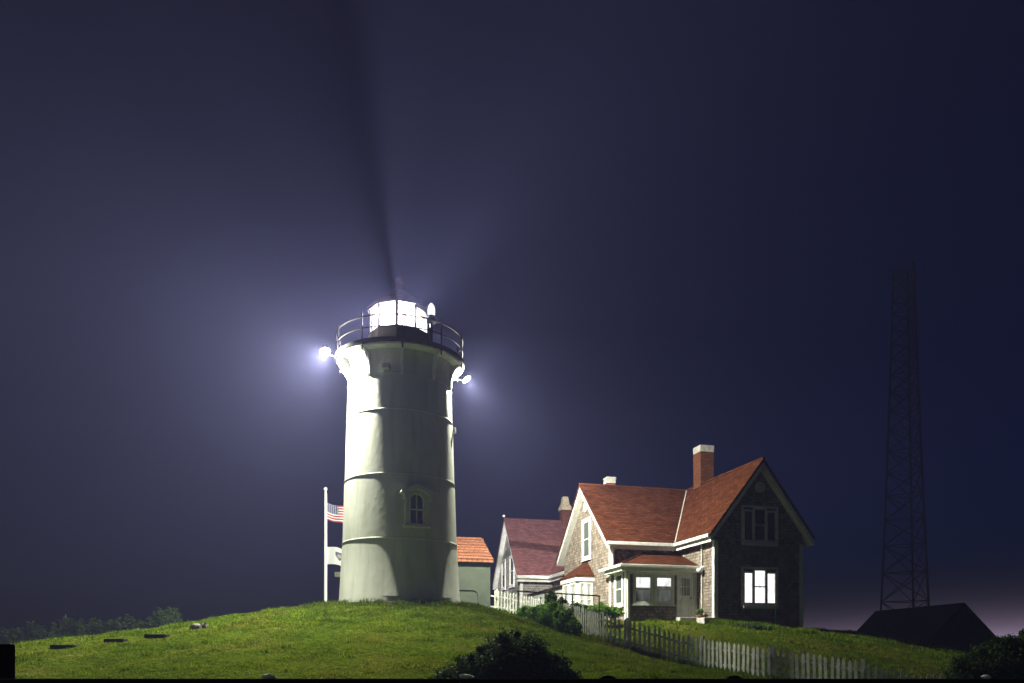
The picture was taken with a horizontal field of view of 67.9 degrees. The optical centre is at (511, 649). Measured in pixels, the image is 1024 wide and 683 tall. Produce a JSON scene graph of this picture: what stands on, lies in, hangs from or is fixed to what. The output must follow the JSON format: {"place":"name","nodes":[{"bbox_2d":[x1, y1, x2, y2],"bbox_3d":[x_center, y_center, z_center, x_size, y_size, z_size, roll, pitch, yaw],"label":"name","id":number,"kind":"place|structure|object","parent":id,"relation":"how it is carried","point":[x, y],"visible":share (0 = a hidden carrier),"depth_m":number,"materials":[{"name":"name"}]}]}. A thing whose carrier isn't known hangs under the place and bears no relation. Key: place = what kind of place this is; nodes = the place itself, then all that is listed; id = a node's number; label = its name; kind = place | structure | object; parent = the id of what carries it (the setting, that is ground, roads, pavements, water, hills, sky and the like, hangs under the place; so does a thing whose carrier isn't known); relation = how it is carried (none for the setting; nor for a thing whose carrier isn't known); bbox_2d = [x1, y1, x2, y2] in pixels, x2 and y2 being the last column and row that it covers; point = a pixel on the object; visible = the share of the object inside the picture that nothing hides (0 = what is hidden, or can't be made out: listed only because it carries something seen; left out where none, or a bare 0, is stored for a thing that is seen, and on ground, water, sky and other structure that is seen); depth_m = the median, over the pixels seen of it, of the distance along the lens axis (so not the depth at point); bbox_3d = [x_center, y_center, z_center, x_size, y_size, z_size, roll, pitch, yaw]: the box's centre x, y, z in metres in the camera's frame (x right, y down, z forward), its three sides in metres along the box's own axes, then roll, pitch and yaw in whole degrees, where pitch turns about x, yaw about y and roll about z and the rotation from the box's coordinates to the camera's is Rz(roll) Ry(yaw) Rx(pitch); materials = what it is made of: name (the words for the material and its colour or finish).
{"place":"outdoors","nodes":[
{"label":"outdoors","id":0,"kind":"place"},
{"bbox_2d":[261,674,276,678],"bbox_3d":[-1.284,0.140,4.006,0.061,0.026,0.068,0,0,37],"label":"rock","id":1,"kind":"object","parent":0,"point":[266,676],"visible":1,"depth_m":3.99,"materials":[{"name":"grey stone"}]},
{"bbox_2d":[460,674,474,678],"bbox_3d":[-0.237,0.140,4.000,0.079,0.025,0.066,0,0,0],"label":"rock","id":2,"kind":"object","parent":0,"point":[465,676],"visible":1,"depth_m":3.99,"materials":[{"name":"grey stone"}]},
{"bbox_2d":[12,598,968,678],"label":"ground","id":3,"kind":"structure","parent":0,"point":[358,668],"depth_m":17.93,"materials":[{"name":"green plant"}]},
{"bbox_2d":[0,644,14,678],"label":"timber post","id":4,"kind":"object","parent":3,"relation":"on","point":[7,661],"visible":1,"depth_m":4.18,"materials":[{"name":"black wood"}]},
{"bbox_2d":[0,626,19,643],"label":"hedgerow bush","id":5,"kind":"object","parent":3,"relation":"on","point":[12,638],"visible":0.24,"depth_m":44.08,"materials":[{"name":"green plant"}]},
{"bbox_2d":[0,620,43,643],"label":"hedgerow bush","id":6,"kind":"object","parent":3,"relation":"on","point":[24,631],"visible":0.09,"depth_m":44.98,"materials":[{"name":"green plant"}]},
{"bbox_2d":[20,622,68,641],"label":"hedgerow bush","id":7,"kind":"object","parent":3,"relation":"on","point":[39,636],"visible":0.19,"depth_m":43.66,"materials":[{"name":"green plant"}]},
{"bbox_2d":[49,614,78,636],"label":"hedgerow bush","id":8,"kind":"object","parent":3,"relation":"on","point":[65,625],"visible":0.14,"depth_m":45.81,"materials":[{"name":"green plant"}]},
{"bbox_2d":[50,645,78,648],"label":"stone slab","id":9,"kind":"structure","parent":3,"relation":"on","point":[59,646],"depth_m":18.48,"materials":[{"name":"grey stone"}]},
{"bbox_2d":[63,618,103,636],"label":"hedgerow bush","id":10,"kind":"object","parent":3,"relation":"on","point":[82,628],"visible":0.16,"depth_m":44.82,"materials":[{"name":"green plant"}]},
{"bbox_2d":[82,616,114,635],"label":"hedgerow bush","id":11,"kind":"object","parent":3,"relation":"on","point":[100,624],"visible":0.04,"depth_m":45.93,"materials":[{"name":"green plant"}]},
{"bbox_2d":[104,639,127,642],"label":"stone slab","id":12,"kind":"structure","parent":3,"relation":"on","point":[114,640],"depth_m":18.68,"materials":[{"name":"grey stone"}]},
{"bbox_2d":[100,614,140,632],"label":"hedgerow bush","id":13,"kind":"object","parent":3,"relation":"on","point":[119,624],"visible":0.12,"depth_m":44.65,"materials":[{"name":"green plant"}]},
{"bbox_2d":[124,616,146,630],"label":"hedgerow bush","id":14,"kind":"object","parent":3,"relation":"on","point":[140,622],"visible":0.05,"depth_m":45.67,"materials":[{"name":"green plant"}]},
{"bbox_2d":[144,634,169,638],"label":"stone slab","id":15,"kind":"structure","parent":3,"relation":"on","point":[151,636],"depth_m":19.58,"materials":[{"name":"grey stone"}]},
{"bbox_2d":[143,606,181,628],"bbox_3d":[-18.404,-0.766,40.001,1.890,3.126,1.593,0,0,0],"label":"round tree","id":16,"kind":"object","parent":3,"relation":"on","point":[159,617],"visible":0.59,"depth_m":39.69,"materials":[{"name":"green plant"}]},
{"bbox_2d":[190,623,201,629],"bbox_3d":[-8.939,-0.646,21.500,0.313,0.219,0.297,0,0,40],"label":"field stone","id":17,"kind":"object","parent":3,"relation":"on","point":[194,626],"visible":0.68,"depth_m":21.38,"materials":[{"name":"grey stone"}]},
{"bbox_2d":[200,622,208,627],"bbox_3d":[-8.782,-0.704,21.706,0.245,0.172,0.234,0,0,-23],"label":"field stone","id":18,"kind":"object","parent":3,"relation":"on","point":[204,625],"visible":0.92,"depth_m":21.63,"materials":[{"name":"grey stone"}]},
{"bbox_2d":[324,487,326,601],"bbox_3d":[-9.325,-4.390,38.000,0.200,7.499,0.195,0,0,0],"label":"flagpole","id":19,"kind":"object","parent":3,"relation":"on","point":[325,543],"visible":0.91,"depth_m":37.95,"materials":[{"name":"metal"}]},
{"bbox_2d":[327,547,341,565],"bbox_3d":[-8.605,-4.576,38.055,1.270,1.167,0.320,0,0,8],"label":"white flag","id":20,"kind":"object","parent":19,"relation":"attached to","point":[333,555],"visible":0.54,"depth_m":37.98,"materials":[{"name":"fabric"}]},
{"bbox_2d":[327,503,343,522],"bbox_3d":[-8.514,-6.752,37.980,1.458,1.256,0.262,0,0,-9],"label":"striped flag","id":21,"kind":"object","parent":19,"relation":"attached to","point":[334,513],"visible":0.61,"depth_m":38.00,"materials":[{"name":"fabric"}]},
{"bbox_2d":[349,600,439,603],"bbox_3d":[-4.751,-1.787,29.147,5.933,0.436,5.491,0,0,0],"label":"mulch bed","id":22,"kind":"object","parent":3,"relation":"on","point":[409,602],"visible":0.12,"depth_m":26.90,"materials":[{"name":"brown soil"}]},
{"bbox_2d":[320,276,470,602],"bbox_3d":[-4.300,-7.775,29.200,4.917,13.750,4.917,0,0,17],"label":"lighthouse","id":23,"kind":"object","parent":3,"relation":"on","point":[399,369],"visible":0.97,"depth_m":27.39,"materials":[{"name":"paint"}]},
{"bbox_2d":[399,484,434,528],"bbox_3d":[-3.428,-5.140,27.240,1.240,1.520,0.500,0,0,-24],"label":"window","id":24,"kind":"structure","parent":23,"relation":"in","point":[417,497],"depth_m":27.18,"materials":[{"name":"paint"}]},
{"bbox_2d":[456,537,493,607],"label":"oil house","id":25,"kind":"structure","parent":3,"relation":"on","point":[474,556],"depth_m":37.01,"materials":[{"name":"paint"}]},
{"bbox_2d":[459,590,477,603],"bbox_3d":[-2.406,-1.845,36.786,1.520,2.090,0.040,0,0,-15],"label":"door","id":26,"kind":"structure","parent":25,"relation":"in","point":[465,595],"depth_m":36.84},
{"bbox_2d":[427,628,582,678],"bbox_3d":[-0.130,0.166,13.166,2.731,1.103,1.840,0,0,0],"label":"bayberry shrub","id":27,"kind":"object","parent":3,"relation":"on","point":[503,655],"visible":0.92,"depth_m":12.76,"materials":[{"name":"green plant"}]},
{"bbox_2d":[492,496,570,611],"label":"weathered house","id":28,"kind":"structure","parent":3,"relation":"on","point":[528,550],"depth_m":51.40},
{"bbox_2d":[500,559,505,590],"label":"window","id":29,"kind":"structure","parent":28,"relation":"in","point":[503,562],"depth_m":53.72,"materials":[{"name":"white paint"}]},
{"bbox_2d":[508,556,514,588],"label":"window","id":30,"kind":"structure","parent":28,"relation":"in","point":[511,567],"depth_m":51.59,"materials":[{"name":"white paint"}]},
{"bbox_2d":[527,585,561,606],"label":"connecting passage","id":31,"kind":"object","parent":3,"relation":"on","point":[557,589],"visible":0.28,"depth_m":45.78,"materials":[{"name":"white paint"}]},
{"bbox_2d":[515,599,583,635],"bbox_3d":[1.316,-1.140,27.907,1.301,1.430,4.532,0,0,-26],"label":"hydrangea shrub","id":32,"kind":"object","parent":3,"relation":"on","point":[556,615],"visible":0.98,"depth_m":27.14,"materials":[{"name":"green plant"}]},
{"bbox_2d":[517,590,599,627],"bbox_3d":[1.902,-1.679,31.800,3.740,1.763,0.060,0,0,25],"label":"iron handrail","id":33,"kind":"object","parent":3,"relation":"on","point":[518,591],"visible":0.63,"depth_m":31.49,"materials":[{"name":"metal"}]},
{"bbox_2d":[581,602,624,625],"bbox_3d":[3.704,-1.485,31.760,2.144,1.156,1.033,0,0,-17],"label":"hedge shrub","id":34,"kind":"object","parent":3,"relation":"on","point":[616,611],"visible":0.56,"depth_m":31.61,"materials":[{"name":"green plant"}]},
{"bbox_2d":[556,445,814,628],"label":"shingled house","id":35,"kind":"structure","parent":3,"relation":"on","point":[731,544],"depth_m":34.08,"materials":[{"name":"brown wood"}]},
{"bbox_2d":[562,584,568,602],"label":"window","id":36,"kind":"structure","parent":35,"relation":"in","point":[565,588],"depth_m":38.83,"materials":[{"name":"white paint"}]},
{"bbox_2d":[569,582,576,604],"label":"window","id":37,"kind":"structure","parent":35,"relation":"in","point":[572,586],"depth_m":37.80,"materials":[{"name":"white paint"}]},
{"bbox_2d":[579,582,585,604],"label":"window","id":38,"kind":"structure","parent":35,"relation":"in","point":[582,585],"depth_m":37.33,"materials":[{"name":"white paint"}]},
{"bbox_2d":[581,517,590,561],"bbox_3d":[3.747,-5.575,38.427,0.130,2.130,1.260,0,0,-15],"label":"window","id":39,"kind":"structure","parent":35,"relation":"in","point":[586,523],"depth_m":38.44,"materials":[{"name":"white paint"}]},
{"bbox_2d":[586,582,592,605],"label":"window","id":40,"kind":"structure","parent":35,"relation":"in","point":[589,586],"depth_m":37.42,"materials":[{"name":"white paint"}]},
{"bbox_2d":[614,572,623,607],"bbox_3d":[4.821,-2.715,34.376,0.130,1.610,1.080,0,0,-15],"label":"window","id":41,"kind":"structure","parent":35,"relation":"in","point":[618,577],"depth_m":34.34,"materials":[{"name":"white paint"}]},
{"bbox_2d":[632,574,653,605],"bbox_3d":[5.838,-2.675,33.803,1.080,1.410,0.130,0,0,-15],"label":"window","id":42,"kind":"structure","parent":35,"relation":"in","point":[643,584],"depth_m":33.82,"materials":[{"name":"glass"}]},
{"bbox_2d":[654,574,675,605],"bbox_3d":[6.824,-2.675,34.065,1.080,1.410,0.130,0,0,-15],"label":"window","id":43,"kind":"structure","parent":35,"relation":"in","point":[663,584],"depth_m":34.07,"materials":[{"name":"glass"}]},
{"bbox_2d":[679,576,690,616],"bbox_3d":[7.819,-2.399,34.321,0.638,1.879,0.143,0,0,-15],"label":"door","id":44,"kind":"structure","parent":35,"relation":"in","point":[684,581],"depth_m":34.34,"materials":[{"name":"paint"}]},
{"bbox_2d":[744,509,753,541],"bbox_3d":[10.387,-5.470,33.412,0.500,1.390,0.085,0,0,-15],"label":"window","id":45,"kind":"structure","parent":35,"relation":"in","point":[748,514],"depth_m":33.41,"materials":[{"name":"black glass"}]},
{"bbox_2d":[744,571,753,603],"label":"window","id":46,"kind":"structure","parent":35,"relation":"in","point":[748,576],"depth_m":33.41,"materials":[{"name":"white glass"}]},
{"bbox_2d":[753,508,766,541],"bbox_3d":[10.938,-5.520,33.558,0.632,1.492,0.085,0,0,-15],"label":"window","id":47,"kind":"structure","parent":35,"relation":"in","point":[760,514],"depth_m":33.56,"materials":[{"name":"black glass"}]},
{"bbox_2d":[753,569,766,603],"bbox_3d":[10.938,-2.790,33.558,0.632,1.552,0.085,0,0,-15],"label":"window","id":48,"kind":"structure","parent":35,"relation":"in","point":[760,575],"depth_m":33.57,"materials":[{"name":"white glass"}]},
{"bbox_2d":[767,511,776,541],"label":"window","id":49,"kind":"structure","parent":35,"relation":"in","point":[771,515],"depth_m":33.71,"materials":[{"name":"black glass"}]},
{"bbox_2d":[767,572,776,604],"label":"window","id":50,"kind":"structure","parent":35,"relation":"in","point":[771,576],"depth_m":33.71,"materials":[{"name":"white glass"}]},
{"bbox_2d":[696,608,703,617],"bbox_3d":[8.303,-1.553,33.653,0.394,0.613,0.454,0,0,0],"label":"flower pot","id":51,"kind":"object","parent":3,"relation":"on","point":[699,612],"visible":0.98,"depth_m":33.57,"materials":[{"name":"ceramic"}]},
{"bbox_2d":[491,589,943,678],"bbox_3d":[4.477,-0.521,25.981,2.854,4.277,18.247,0,0,-42],"label":"picket fence","id":52,"kind":"object","parent":3,"relation":"on","point":[590,620],"visible":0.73,"depth_m":23.82,"materials":[{"name":"white paint"}]},
{"bbox_2d":[544,589,581,617],"bbox_3d":[1.951,-1.514,28.695,0.734,1.701,2.611,0,0,-23],"label":"climbing shrub","id":53,"kind":"object","parent":52,"relation":"attached to","point":[550,595],"visible":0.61,"depth_m":28.85,"materials":[{"name":"green plant"}]},
{"bbox_2d":[726,622,771,629],"bbox_3d":[10.013,-1.007,32.280,2.050,0.384,0.967,0,0,0],"label":"ground cover plant","id":54,"kind":"object","parent":3,"relation":"on","point":[747,625],"visible":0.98,"depth_m":32.06,"materials":[{"name":"green plant"}]},
{"bbox_2d":[774,604,776,625],"bbox_3d":[11.665,-1.413,33.639,0.110,1.204,0.105,0,0,0],"label":"garden post","id":55,"kind":"object","parent":3,"relation":"on","point":[775,615],"visible":0.94,"depth_m":33.60,"materials":[{"name":"black wood"}]},
{"bbox_2d":[880,261,929,610],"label":"radio mast","id":56,"kind":"object","parent":3,"relation":"on","point":[917,387],"visible":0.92,"depth_m":118.02,"materials":[{"name":"metal"}]},
{"bbox_2d":[857,603,994,650],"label":"dark shed","id":57,"kind":"structure","parent":3,"relation":"on","point":[961,626],"depth_m":45.43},
{"bbox_2d":[941,628,1023,678],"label":"hedge shrub","id":58,"kind":"object","parent":3,"relation":"on","point":[998,657],"visible":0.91,"depth_m":15.11,"materials":[{"name":"green plant"}]},
{"bbox_2d":[0,0,1023,640],"label":"sky","id":59,"kind":"structure","parent":0,"point":[651,232],"materials":[{"name":"blue"}]},
{"bbox_2d":[981,675,991,678],"bbox_3d":[2.499,0.140,4.001,0.061,0.022,0.049,0,0,0],"label":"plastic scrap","id":60,"kind":"object","parent":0,"point":[986,676],"visible":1,"depth_m":3.99,"materials":[{"name":"grey plastic"}]}
]}

